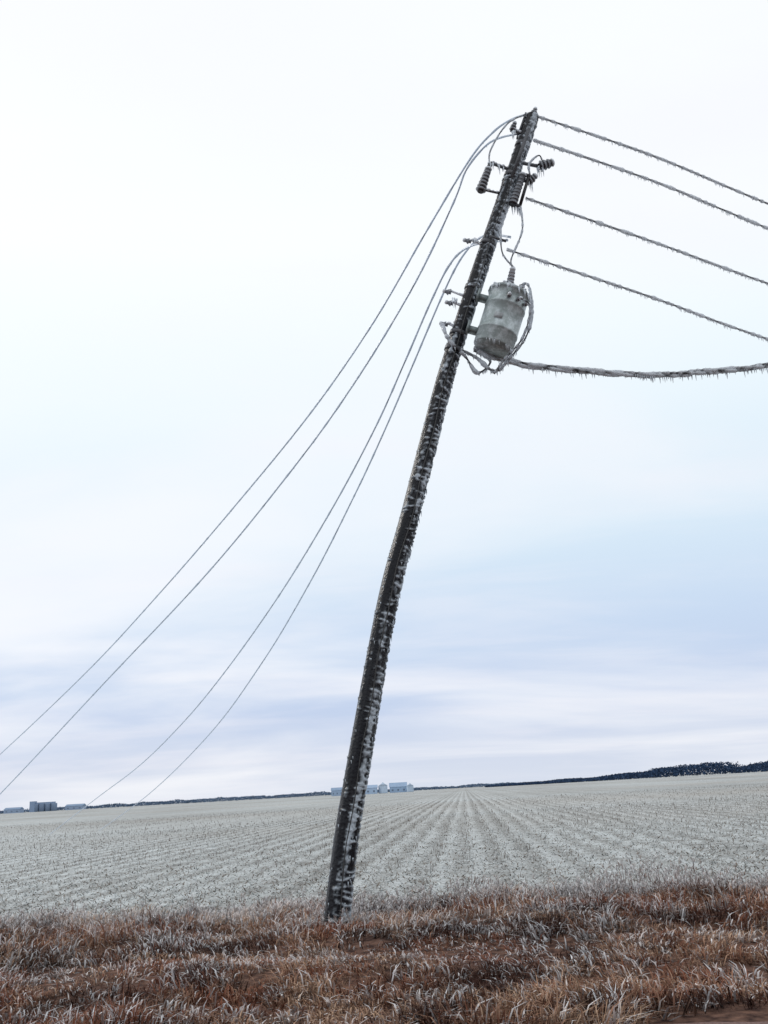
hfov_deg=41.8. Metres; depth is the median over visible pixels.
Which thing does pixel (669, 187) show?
power line
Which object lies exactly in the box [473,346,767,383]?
service drop cable
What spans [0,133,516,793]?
power line
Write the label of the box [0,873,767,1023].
dry grass
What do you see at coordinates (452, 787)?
distant tree line
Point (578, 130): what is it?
power line
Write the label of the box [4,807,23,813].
warehouse
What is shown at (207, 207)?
sky
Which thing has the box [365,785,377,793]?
farm shed
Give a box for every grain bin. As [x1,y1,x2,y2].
[378,782,387,793]
[407,783,413,791]
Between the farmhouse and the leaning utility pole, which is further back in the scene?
the farmhouse
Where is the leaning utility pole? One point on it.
(340, 881)
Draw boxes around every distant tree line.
[0,791,330,813]
[377,782,513,792]
[484,761,767,786]
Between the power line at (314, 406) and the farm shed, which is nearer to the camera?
the power line at (314, 406)
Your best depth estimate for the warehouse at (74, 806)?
1370.93 m
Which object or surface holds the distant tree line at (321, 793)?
on the field ground at (414, 799)
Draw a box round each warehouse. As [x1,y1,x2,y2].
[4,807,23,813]
[65,803,85,809]
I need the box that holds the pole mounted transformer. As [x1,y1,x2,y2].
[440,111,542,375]
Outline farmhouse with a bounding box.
[331,787,341,795]
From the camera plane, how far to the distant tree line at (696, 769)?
853.40 m
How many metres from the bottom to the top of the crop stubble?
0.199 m
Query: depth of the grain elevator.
1366.35 m
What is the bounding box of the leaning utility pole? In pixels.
[324,107,554,927]
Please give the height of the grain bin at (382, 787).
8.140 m
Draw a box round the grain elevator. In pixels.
[29,801,56,811]
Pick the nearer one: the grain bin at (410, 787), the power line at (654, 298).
the power line at (654, 298)
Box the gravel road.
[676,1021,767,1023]
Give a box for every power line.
[0,114,523,753]
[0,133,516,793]
[49,239,507,834]
[99,235,510,830]
[506,248,767,341]
[525,197,767,285]
[533,139,767,229]
[538,115,767,204]
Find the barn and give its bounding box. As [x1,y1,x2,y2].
[389,782,406,792]
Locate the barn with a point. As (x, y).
(397, 787)
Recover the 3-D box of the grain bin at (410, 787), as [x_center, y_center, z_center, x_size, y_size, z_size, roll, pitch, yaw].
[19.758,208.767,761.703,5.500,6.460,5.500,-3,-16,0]
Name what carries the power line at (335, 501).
attached to the leaning utility pole
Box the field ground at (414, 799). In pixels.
[0,770,767,1023]
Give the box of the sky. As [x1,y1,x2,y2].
[0,0,767,810]
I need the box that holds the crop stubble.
[0,783,767,926]
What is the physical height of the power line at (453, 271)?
9.797 m
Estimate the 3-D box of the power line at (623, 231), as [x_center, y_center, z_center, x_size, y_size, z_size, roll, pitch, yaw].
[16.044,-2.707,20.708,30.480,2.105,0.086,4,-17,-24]
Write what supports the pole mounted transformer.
attached to the leaning utility pole

